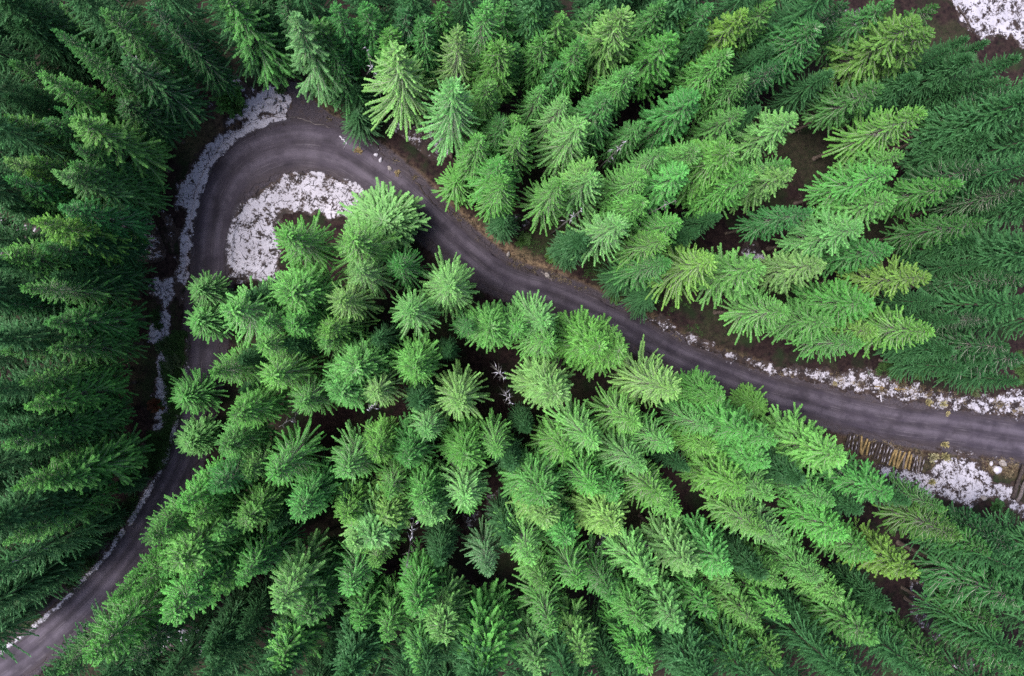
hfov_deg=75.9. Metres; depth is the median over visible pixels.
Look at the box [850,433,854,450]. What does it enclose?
log
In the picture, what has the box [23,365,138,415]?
spruce tree
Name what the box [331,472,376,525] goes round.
spruce tree
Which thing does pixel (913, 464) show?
log
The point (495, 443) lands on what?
spruce tree
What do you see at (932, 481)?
shrub
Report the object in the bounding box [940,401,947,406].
shrub
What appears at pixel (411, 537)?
dead tree
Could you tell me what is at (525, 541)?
spruce tree
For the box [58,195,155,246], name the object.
spruce tree
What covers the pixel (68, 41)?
spruce tree
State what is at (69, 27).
spruce tree
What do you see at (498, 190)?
spruce tree
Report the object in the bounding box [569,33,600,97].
spruce tree
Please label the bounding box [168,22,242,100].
spruce tree
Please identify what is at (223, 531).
spruce tree
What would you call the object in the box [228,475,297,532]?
spruce tree
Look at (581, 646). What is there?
spruce tree
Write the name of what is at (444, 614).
spruce tree
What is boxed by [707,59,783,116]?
spruce tree
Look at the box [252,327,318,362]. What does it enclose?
spruce tree
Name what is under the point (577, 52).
spruce tree
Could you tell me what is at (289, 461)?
spruce tree
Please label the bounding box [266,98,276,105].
rock
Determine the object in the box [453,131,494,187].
spruce tree
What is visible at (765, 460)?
spruce tree
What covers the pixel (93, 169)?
spruce tree
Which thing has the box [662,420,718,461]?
spruce tree
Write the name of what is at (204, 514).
spruce tree
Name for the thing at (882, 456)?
log
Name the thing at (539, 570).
spruce tree
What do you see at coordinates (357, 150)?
shrub
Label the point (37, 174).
spruce tree
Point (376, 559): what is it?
spruce tree
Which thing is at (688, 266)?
spruce tree
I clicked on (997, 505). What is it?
shrub
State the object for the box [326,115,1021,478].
dry grass
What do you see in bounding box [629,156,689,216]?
spruce tree
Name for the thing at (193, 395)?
spruce tree
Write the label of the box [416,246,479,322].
spruce tree
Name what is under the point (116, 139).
spruce tree
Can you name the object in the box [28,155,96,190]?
spruce tree
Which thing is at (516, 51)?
spruce tree
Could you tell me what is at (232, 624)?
forest
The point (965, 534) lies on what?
spruce tree
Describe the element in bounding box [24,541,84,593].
spruce tree
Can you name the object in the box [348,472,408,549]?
spruce tree
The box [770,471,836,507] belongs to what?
spruce tree
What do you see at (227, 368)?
spruce tree
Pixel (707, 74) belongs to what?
spruce tree
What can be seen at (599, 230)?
spruce tree
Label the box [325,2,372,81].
spruce tree
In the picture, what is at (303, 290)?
spruce tree
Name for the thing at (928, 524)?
spruce tree
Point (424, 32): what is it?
spruce tree
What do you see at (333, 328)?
spruce tree
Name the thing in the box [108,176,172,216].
spruce tree
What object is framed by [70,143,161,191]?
spruce tree
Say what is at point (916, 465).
log
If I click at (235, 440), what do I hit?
spruce tree
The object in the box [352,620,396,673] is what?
spruce tree
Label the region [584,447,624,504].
spruce tree
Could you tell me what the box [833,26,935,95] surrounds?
spruce tree
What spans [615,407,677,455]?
spruce tree
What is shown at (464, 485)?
spruce tree
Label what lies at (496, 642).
spruce tree
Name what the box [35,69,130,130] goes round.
spruce tree
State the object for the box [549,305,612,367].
spruce tree
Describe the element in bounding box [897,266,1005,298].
spruce tree
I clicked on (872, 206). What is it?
spruce tree
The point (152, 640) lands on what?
spruce tree
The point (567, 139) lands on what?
spruce tree
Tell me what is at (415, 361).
spruce tree
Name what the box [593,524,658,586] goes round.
spruce tree
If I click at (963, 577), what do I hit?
spruce tree
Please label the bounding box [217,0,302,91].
spruce tree
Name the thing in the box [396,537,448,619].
spruce tree
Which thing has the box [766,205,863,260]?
spruce tree
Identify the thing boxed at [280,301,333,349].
spruce tree
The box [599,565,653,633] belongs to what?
spruce tree
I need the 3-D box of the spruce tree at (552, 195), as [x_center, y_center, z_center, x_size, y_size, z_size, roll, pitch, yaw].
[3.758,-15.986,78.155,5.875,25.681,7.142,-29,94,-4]
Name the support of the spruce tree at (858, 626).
on the ground at (804, 146)
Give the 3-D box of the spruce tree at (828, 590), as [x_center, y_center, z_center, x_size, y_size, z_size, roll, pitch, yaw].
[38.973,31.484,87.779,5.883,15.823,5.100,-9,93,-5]
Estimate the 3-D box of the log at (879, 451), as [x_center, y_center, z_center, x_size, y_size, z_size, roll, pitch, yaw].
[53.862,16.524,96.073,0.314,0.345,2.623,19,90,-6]
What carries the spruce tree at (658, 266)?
on the ground at (804, 146)
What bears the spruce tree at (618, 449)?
on the ground at (804, 146)
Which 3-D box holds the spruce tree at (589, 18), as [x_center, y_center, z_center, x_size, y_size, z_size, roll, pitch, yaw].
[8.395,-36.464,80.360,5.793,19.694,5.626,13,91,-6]
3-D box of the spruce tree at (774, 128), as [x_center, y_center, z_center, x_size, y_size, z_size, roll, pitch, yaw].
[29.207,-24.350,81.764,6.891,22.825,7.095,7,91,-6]
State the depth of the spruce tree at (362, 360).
72.59 m
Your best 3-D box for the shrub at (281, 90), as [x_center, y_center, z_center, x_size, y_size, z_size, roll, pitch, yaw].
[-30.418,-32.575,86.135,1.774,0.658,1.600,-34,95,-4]
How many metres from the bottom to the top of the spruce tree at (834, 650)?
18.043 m
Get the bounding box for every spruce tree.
[0,234,113,281]
[0,331,107,364]
[1,396,127,452]
[2,113,82,159]
[2,292,88,319]
[2,473,120,546]
[3,153,87,200]
[3,173,114,216]
[7,58,98,109]
[11,434,132,493]
[18,355,131,392]
[19,273,142,311]
[21,187,103,223]
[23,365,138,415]
[24,1,117,64]
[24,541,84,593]
[25,168,102,202]
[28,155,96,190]
[28,212,154,266]
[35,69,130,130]
[38,238,136,268]
[42,116,128,163]
[42,295,152,346]
[43,422,154,494]
[45,323,150,366]
[50,27,140,96]
[50,167,162,219]
[50,392,137,443]
[54,105,128,152]
[57,583,149,675]
[58,1,135,69]
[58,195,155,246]
[67,157,161,210]
[68,113,175,193]
[70,46,178,124]
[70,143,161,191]
[81,569,179,667]
[85,259,157,297]
[99,7,199,91]
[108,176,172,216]
[111,537,174,602]
[114,92,191,151]
[118,53,214,137]
[123,605,207,670]
[131,533,178,596]
[139,475,201,548]
[145,0,233,95]
[158,531,249,627]
[159,539,214,578]
[160,491,255,573]
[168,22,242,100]
[168,368,228,414]
[173,413,225,458]
[176,452,247,512]
[183,300,237,343]
[185,269,237,312]
[187,481,253,527]
[187,531,258,595]
[206,444,276,494]
[208,336,265,388]
[209,526,268,594]
[211,490,253,541]
[214,419,281,459]
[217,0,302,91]
[219,275,286,348]
[226,382,294,429]
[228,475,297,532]
[234,518,297,585]
[238,427,295,481]
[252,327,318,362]
[254,518,308,574]
[255,349,330,398]
[257,299,292,339]
[263,414,328,487]
[264,602,334,672]
[267,260,344,322]
[267,527,342,614]
[273,209,341,274]
[276,0,310,74]
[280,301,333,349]
[284,456,342,522]
[285,10,351,110]
[287,364,341,416]
[293,546,349,627]
[304,16,365,99]
[313,308,379,353]
[316,332,362,361]
[319,358,372,412]
[321,274,384,328]
[324,327,396,388]
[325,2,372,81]
[325,417,384,486]
[326,51,366,121]
[330,212,401,286]
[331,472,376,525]
[333,535,392,597]
[337,177,430,257]
[339,510,367,552]
[344,256,402,300]
[344,568,388,631]
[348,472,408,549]
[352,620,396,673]
[353,0,392,78]
[360,412,405,463]
[361,359,408,407]
[362,40,439,141]
[362,531,407,568]
[368,468,414,530]
[371,565,408,642]
[373,454,418,500]
[374,24,418,86]
[383,243,428,292]
[388,283,443,344]
[389,329,447,388]
[390,411,440,470]
[392,5,428,64]
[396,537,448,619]
[396,605,443,673]
[401,453,444,513]
[402,396,449,444]
[404,462,454,526]
[406,14,451,95]
[415,76,487,165]
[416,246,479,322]
[416,562,471,646]
[422,0,465,75]
[423,23,481,99]
[431,161,477,211]
[431,359,493,421]
[435,415,490,470]
[435,451,493,513]
[446,470,486,515]
[448,309,478,340]
[451,578,522,671]
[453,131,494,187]
[453,140,484,184]
[458,300,512,353]
[459,514,503,577]
[463,0,503,90]
[464,35,522,110]
[464,77,504,138]
[464,151,521,216]
[467,172,517,223]
[469,407,517,460]
[477,112,511,160]
[481,0,523,53]
[483,573,517,635]
[487,495,546,567]
[492,113,530,164]
[492,122,536,184]
[495,301,529,346]
[495,444,567,508]
[497,41,525,103]
[499,290,561,345]
[504,353,575,411]
[505,472,569,531]
[508,571,568,636]
[509,84,549,133]
[509,592,555,675]
[511,326,559,365]
[512,1,549,62]
[513,30,554,104]
[513,175,572,236]
[514,531,554,592]
[523,57,565,109]
[524,413,577,467]
[525,92,570,154]
[527,112,595,182]
[527,491,579,548]
[536,394,602,456]
[541,525,592,591]
[543,10,572,69]
[545,34,590,113]
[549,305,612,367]
[549,586,598,666]
[550,166,605,226]
[551,156,597,209]
[554,449,604,498]
[559,206,632,267]
[560,90,617,160]
[561,475,631,537]
[562,1,605,54]
[565,312,628,381]
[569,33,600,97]
[573,4,639,95]
[575,531,621,602]
[582,64,638,123]
[583,382,643,436]
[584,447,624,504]
[590,425,647,475]
[591,162,647,211]
[591,191,649,237]
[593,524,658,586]
[594,119,645,171]
[596,600,656,675]
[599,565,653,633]
[601,251,672,293]
[604,229,671,272]
[607,334,681,409]
[611,445,669,511]
[613,146,669,183]
[614,30,679,105]
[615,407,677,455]
[617,0,667,65]
[622,208,682,255]
[625,557,686,633]
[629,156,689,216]
[633,85,701,153]
[634,464,682,517]
[635,509,700,576]
[644,239,717,310]
[645,137,702,184]
[651,11,691,68]
[656,397,713,438]
[659,396,751,450]
[661,557,718,619]
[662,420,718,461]
[663,46,734,119]
[665,134,742,214]
[665,606,714,665]
[670,509,733,580]
[671,365,725,409]
[672,2,713,63]
[674,166,757,223]
[676,7,749,73]
[676,450,746,500]
[680,106,746,146]
[682,242,766,310]
[687,72,749,126]
[692,484,767,536]
[694,557,738,594]
[696,606,760,673]
[703,574,761,629]
[706,438,763,472]
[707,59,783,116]
[707,459,776,502]
[707,489,787,545]
[712,441,770,471]
[713,285,790,344]
[717,600,783,668]
[718,398,778,450]
[724,204,814,244]
[724,382,768,420]
[728,0,775,60]
[728,106,798,166]
[728,536,786,588]
[730,161,796,214]
[730,569,790,622]
[732,16,825,94]
[732,156,790,211]
[751,530,826,585]
[755,297,835,346]
[755,402,847,477]
[756,248,826,297]
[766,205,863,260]
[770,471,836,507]
[773,487,848,546]
[778,552,845,606]
[779,325,864,363]
[782,275,876,330]
[782,613,853,669]
[785,574,880,646]
[788,77,884,135]
[793,159,897,213]
[795,0,893,70]
[797,188,897,230]
[797,513,875,566]
[802,0,849,60]
[805,311,879,351]
[809,235,894,277]
[810,146,905,186]
[811,449,893,504]
[812,8,922,92]
[812,105,927,168]
[819,254,931,300]
[832,517,920,580]
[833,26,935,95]
[835,3,938,68]
[847,296,935,358]
[854,597,909,647]
[860,177,964,223]
[866,213,987,258]
[867,491,963,542]
[875,608,953,674]
[881,153,991,205]
[884,466,945,513]
[889,505,992,556]
[896,540,1023,613]
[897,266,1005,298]
[899,97,1000,142]
[903,85,1020,136]
[903,596,1023,675]
[904,301,989,337]
[905,574,1002,631]
[908,267,1023,303]
[910,182,1023,221]
[919,326,1010,373]
[928,500,1018,553]
[947,337,1023,386]
[948,152,1021,193]
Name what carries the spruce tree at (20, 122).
on the ground at (804, 146)
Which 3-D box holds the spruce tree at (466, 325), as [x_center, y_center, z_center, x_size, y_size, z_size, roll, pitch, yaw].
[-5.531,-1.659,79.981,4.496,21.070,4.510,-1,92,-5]
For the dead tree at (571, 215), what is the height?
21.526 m
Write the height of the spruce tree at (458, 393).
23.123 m
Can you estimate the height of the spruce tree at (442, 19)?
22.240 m
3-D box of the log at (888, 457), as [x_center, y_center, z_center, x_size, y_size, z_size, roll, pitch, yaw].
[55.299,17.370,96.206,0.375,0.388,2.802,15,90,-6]
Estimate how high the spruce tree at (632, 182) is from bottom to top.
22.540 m
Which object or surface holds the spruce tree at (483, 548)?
on the ground at (804, 146)
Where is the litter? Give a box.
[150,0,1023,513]
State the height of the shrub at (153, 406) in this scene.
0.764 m
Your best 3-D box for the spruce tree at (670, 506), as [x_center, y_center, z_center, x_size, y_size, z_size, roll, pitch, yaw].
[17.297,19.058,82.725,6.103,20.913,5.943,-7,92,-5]
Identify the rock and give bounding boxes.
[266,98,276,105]
[277,94,283,101]
[992,465,1001,473]
[999,459,1006,465]
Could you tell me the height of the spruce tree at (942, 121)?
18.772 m
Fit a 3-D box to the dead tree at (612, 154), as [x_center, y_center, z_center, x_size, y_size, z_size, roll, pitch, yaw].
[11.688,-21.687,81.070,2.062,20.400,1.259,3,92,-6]
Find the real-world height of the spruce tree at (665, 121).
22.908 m
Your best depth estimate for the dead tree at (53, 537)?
70.63 m
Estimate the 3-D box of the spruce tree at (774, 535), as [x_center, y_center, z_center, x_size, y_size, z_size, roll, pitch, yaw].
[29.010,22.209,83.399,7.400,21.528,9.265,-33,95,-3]
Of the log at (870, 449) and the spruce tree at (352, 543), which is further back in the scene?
the log at (870, 449)
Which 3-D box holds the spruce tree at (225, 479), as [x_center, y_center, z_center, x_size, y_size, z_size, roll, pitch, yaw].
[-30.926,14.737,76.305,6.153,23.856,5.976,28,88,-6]
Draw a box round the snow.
[0,0,1023,674]
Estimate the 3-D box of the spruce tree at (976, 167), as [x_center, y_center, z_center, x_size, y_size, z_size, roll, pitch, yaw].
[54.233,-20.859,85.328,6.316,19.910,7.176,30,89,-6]
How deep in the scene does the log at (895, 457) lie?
96.19 m
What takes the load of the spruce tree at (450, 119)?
on the ground at (804, 146)
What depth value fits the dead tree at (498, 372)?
72.38 m
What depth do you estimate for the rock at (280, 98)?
86.05 m
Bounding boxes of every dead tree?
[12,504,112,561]
[279,408,307,426]
[363,47,387,117]
[367,401,382,410]
[402,516,417,575]
[409,513,418,540]
[488,361,506,381]
[497,383,513,404]
[551,208,583,234]
[596,141,625,170]
[636,200,675,224]
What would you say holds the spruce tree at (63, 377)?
on the ground at (804, 146)
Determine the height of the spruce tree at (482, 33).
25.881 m
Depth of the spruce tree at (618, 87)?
72.97 m
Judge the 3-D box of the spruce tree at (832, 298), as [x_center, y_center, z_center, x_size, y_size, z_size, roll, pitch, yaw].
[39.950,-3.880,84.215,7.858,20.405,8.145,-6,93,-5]
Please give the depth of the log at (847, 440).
95.40 m
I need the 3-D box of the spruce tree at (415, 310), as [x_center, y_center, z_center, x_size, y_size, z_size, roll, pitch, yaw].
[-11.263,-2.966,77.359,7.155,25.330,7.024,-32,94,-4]
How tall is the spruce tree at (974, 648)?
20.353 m
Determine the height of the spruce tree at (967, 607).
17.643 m
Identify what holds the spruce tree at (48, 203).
on the ground at (804, 146)
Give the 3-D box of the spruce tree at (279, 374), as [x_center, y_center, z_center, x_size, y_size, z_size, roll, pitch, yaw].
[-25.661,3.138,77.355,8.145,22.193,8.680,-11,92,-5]
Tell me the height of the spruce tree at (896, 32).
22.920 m
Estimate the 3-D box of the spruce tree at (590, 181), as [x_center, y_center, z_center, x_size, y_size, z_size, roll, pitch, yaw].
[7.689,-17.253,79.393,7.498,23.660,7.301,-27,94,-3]
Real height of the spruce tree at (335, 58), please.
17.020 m
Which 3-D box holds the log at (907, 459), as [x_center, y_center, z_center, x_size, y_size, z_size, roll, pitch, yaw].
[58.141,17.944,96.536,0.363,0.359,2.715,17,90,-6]
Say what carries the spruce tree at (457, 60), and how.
on the ground at (804, 146)
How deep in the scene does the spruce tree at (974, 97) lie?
80.92 m
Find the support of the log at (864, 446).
on the ground at (804, 146)
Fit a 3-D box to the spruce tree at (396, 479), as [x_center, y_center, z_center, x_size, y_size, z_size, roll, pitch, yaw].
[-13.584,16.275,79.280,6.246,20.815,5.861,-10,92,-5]
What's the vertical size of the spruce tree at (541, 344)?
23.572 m
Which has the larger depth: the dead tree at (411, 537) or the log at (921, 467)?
the log at (921, 467)
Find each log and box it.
[298,118,331,127]
[415,182,436,205]
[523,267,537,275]
[843,434,849,450]
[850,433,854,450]
[853,440,857,453]
[856,436,860,454]
[860,436,862,452]
[861,438,867,454]
[866,441,869,454]
[868,442,872,455]
[870,442,876,454]
[873,443,880,459]
[876,442,882,458]
[880,444,885,462]
[883,445,889,462]
[885,447,892,465]
[888,449,895,464]
[892,449,897,466]
[895,451,901,466]
[896,452,905,468]
[902,454,905,468]
[904,451,910,468]
[907,454,912,468]
[911,454,916,472]
[915,454,917,472]
[917,456,921,473]
[920,458,924,471]
[956,5,973,32]
[1010,464,1023,498]
[1015,481,1023,501]
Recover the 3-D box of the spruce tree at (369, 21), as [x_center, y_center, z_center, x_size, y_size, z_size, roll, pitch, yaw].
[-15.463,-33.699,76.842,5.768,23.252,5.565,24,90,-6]
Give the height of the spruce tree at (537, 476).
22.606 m
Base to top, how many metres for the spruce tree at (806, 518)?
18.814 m
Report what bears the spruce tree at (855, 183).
on the ground at (804, 146)
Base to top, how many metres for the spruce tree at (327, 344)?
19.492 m
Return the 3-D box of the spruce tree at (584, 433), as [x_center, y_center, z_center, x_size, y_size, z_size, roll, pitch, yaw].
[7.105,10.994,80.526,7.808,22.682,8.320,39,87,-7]
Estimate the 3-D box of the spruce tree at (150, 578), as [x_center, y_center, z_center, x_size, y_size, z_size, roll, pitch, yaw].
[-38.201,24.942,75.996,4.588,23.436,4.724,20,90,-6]
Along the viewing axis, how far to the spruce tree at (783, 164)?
76.52 m
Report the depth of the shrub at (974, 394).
97.17 m
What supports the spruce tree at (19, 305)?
on the ground at (804, 146)
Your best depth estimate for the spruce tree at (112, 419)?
76.61 m
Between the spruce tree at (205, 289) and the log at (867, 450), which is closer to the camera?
the spruce tree at (205, 289)
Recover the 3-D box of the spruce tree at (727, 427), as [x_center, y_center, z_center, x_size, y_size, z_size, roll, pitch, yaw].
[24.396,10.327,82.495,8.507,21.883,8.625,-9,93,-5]
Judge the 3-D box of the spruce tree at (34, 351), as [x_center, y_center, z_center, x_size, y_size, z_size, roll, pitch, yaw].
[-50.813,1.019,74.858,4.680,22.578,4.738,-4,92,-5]
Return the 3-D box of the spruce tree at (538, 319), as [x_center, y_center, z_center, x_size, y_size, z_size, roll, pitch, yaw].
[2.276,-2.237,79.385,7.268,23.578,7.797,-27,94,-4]
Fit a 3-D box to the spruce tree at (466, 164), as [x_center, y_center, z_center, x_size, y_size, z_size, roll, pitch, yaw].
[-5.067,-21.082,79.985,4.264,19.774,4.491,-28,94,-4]
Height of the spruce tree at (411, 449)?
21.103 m
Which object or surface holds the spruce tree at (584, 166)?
on the ground at (804, 146)
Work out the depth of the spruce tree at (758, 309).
80.06 m
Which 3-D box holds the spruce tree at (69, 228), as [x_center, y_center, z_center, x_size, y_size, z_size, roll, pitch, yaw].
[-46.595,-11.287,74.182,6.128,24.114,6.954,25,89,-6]
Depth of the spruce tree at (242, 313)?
68.08 m
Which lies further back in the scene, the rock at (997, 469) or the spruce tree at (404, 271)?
the rock at (997, 469)
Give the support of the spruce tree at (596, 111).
on the ground at (804, 146)
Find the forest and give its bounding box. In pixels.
[0,0,1023,675]
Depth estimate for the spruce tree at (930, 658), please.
83.06 m
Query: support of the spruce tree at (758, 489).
on the ground at (804, 146)
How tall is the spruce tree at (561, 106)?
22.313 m
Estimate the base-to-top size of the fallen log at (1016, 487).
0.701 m
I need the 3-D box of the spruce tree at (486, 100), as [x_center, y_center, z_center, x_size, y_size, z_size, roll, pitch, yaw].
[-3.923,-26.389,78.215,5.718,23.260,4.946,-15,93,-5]
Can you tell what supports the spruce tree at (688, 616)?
on the ground at (804, 146)
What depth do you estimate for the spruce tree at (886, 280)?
79.65 m
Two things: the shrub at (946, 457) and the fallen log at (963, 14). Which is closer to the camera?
the fallen log at (963, 14)
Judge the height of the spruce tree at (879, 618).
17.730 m
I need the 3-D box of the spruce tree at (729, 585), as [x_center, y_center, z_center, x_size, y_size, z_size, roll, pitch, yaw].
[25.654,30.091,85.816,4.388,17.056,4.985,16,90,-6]
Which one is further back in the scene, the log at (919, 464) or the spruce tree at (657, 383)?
the log at (919, 464)
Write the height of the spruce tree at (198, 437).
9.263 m
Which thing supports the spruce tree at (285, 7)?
on the ground at (804, 146)
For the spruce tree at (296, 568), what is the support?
on the ground at (804, 146)
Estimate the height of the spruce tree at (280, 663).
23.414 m
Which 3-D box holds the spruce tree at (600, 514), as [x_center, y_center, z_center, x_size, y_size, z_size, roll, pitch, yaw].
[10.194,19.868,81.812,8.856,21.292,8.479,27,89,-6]
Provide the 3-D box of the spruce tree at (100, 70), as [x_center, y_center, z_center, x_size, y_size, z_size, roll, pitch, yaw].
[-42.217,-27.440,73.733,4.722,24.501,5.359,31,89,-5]
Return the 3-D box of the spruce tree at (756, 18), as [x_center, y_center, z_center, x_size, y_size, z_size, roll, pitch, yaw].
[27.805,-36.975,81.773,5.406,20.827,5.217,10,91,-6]
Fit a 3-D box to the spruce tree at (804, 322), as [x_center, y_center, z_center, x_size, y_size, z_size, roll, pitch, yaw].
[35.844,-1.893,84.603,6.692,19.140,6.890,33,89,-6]
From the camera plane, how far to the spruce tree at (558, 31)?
71.92 m
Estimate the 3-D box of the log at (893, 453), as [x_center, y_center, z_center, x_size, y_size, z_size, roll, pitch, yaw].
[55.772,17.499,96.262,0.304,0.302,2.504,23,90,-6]
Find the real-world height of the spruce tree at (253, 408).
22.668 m
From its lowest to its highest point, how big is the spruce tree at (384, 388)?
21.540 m
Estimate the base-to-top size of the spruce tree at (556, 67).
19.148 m
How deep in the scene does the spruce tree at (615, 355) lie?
74.24 m
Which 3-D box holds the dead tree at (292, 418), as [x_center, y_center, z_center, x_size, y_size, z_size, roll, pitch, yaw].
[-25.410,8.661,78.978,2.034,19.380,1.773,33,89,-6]
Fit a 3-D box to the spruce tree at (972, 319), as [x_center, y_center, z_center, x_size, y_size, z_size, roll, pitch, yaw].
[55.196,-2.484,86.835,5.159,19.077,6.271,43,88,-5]
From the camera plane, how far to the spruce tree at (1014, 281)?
79.60 m
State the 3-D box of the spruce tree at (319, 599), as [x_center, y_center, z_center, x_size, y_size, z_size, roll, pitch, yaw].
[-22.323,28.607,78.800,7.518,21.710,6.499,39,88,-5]
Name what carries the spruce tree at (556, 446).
on the ground at (804, 146)
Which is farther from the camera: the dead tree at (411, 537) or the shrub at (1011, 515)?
the shrub at (1011, 515)
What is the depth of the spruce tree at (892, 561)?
81.96 m
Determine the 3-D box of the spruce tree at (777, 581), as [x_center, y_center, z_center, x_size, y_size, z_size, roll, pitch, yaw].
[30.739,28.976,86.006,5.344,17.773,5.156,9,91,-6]
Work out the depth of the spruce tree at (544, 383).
73.40 m
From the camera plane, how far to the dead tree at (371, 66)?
70.86 m
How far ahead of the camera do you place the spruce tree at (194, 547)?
66.66 m
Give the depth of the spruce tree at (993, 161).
79.77 m
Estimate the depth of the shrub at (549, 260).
90.38 m
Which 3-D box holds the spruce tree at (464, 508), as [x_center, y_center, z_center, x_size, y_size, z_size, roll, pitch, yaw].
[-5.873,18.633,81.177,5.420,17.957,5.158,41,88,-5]
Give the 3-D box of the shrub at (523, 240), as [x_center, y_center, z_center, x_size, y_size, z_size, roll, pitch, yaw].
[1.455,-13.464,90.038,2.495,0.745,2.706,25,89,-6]
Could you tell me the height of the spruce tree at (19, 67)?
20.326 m
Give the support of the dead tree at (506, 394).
on the ground at (804, 146)
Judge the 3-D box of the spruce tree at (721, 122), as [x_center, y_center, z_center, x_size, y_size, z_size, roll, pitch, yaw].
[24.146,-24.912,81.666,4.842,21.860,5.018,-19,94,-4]
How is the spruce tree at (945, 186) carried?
on the ground at (804, 146)
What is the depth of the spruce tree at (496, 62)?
71.30 m
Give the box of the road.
[0,115,1023,675]
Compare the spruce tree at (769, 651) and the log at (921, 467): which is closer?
the spruce tree at (769, 651)
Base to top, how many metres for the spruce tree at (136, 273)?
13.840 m
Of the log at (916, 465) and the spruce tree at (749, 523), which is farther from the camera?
the log at (916, 465)
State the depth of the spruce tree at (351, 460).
73.45 m
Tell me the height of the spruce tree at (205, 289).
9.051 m
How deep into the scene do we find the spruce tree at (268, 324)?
67.97 m
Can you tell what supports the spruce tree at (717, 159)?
on the ground at (804, 146)
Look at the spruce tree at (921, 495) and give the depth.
85.58 m
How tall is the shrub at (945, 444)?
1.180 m
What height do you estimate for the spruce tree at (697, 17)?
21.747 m
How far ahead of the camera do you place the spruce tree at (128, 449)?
74.35 m
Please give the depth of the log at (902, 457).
96.32 m
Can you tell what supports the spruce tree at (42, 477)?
on the ground at (804, 146)
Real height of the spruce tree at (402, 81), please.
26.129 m
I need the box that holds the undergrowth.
[16,198,1023,629]
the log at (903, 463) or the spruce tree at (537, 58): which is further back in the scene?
the log at (903, 463)
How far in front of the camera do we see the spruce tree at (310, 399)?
74.03 m
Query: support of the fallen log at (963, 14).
on the ground at (804, 146)
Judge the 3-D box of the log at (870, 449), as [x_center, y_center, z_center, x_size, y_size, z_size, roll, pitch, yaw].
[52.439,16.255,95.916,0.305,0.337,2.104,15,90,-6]
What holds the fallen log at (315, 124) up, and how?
on the ground at (804, 146)
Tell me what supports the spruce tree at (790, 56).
on the ground at (804, 146)
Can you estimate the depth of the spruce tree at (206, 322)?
80.80 m
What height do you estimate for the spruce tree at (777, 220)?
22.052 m
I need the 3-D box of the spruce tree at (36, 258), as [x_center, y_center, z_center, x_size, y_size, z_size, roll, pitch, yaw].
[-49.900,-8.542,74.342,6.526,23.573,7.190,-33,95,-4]
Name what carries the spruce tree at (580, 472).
on the ground at (804, 146)
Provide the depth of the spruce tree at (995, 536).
84.84 m
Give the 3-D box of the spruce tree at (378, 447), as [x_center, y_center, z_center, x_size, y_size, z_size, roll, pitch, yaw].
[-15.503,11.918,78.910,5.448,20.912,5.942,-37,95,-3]
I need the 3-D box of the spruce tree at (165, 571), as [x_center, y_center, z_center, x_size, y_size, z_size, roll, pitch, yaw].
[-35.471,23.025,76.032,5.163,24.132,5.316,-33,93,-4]
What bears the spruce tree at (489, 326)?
on the ground at (804, 146)
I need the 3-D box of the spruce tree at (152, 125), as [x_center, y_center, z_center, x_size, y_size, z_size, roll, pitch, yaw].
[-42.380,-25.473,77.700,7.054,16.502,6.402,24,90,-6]
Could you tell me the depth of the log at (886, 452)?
96.04 m
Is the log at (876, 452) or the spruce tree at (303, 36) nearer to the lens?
the spruce tree at (303, 36)
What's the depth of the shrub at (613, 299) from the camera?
91.52 m
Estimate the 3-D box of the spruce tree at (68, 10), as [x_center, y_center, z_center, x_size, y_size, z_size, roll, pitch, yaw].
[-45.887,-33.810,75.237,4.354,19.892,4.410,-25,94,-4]
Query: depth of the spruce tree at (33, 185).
66.62 m
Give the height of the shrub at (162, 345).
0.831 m
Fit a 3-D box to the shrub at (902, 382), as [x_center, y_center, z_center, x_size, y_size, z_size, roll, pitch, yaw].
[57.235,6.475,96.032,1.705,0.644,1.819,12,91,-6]
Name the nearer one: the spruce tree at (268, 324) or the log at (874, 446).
the spruce tree at (268, 324)
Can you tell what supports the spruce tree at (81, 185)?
on the ground at (804, 146)
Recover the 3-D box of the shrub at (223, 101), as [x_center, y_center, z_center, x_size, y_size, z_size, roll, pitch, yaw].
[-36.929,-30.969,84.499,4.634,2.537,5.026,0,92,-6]
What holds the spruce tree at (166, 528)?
on the ground at (804, 146)
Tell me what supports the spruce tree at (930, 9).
on the ground at (804, 146)
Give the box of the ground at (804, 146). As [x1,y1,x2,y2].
[0,0,1023,675]
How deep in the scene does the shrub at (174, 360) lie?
85.89 m
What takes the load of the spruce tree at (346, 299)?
on the ground at (804, 146)
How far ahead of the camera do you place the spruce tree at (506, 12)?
71.22 m
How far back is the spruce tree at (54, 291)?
70.97 m
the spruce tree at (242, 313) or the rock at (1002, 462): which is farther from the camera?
the rock at (1002, 462)
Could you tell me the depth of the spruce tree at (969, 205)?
82.86 m
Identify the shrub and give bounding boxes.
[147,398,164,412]
[154,336,170,354]
[159,412,169,422]
[163,353,182,374]
[209,80,244,118]
[226,97,247,116]
[274,84,286,94]
[354,146,362,154]
[514,230,531,249]
[544,252,555,264]
[608,292,622,304]
[897,377,907,387]
[928,453,939,463]
[928,479,937,485]
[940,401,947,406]
[941,442,948,448]
[941,452,951,462]
[969,387,981,396]
[990,498,1004,513]
[1004,508,1015,521]
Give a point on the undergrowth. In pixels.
(158, 440)
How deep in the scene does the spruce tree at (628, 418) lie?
78.23 m
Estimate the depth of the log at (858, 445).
95.61 m
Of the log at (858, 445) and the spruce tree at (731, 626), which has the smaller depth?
the spruce tree at (731, 626)
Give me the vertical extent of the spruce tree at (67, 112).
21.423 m
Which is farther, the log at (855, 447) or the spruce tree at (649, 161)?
the log at (855, 447)
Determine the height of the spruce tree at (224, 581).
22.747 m
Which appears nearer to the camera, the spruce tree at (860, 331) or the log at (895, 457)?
the spruce tree at (860, 331)
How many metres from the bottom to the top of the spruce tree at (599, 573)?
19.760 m

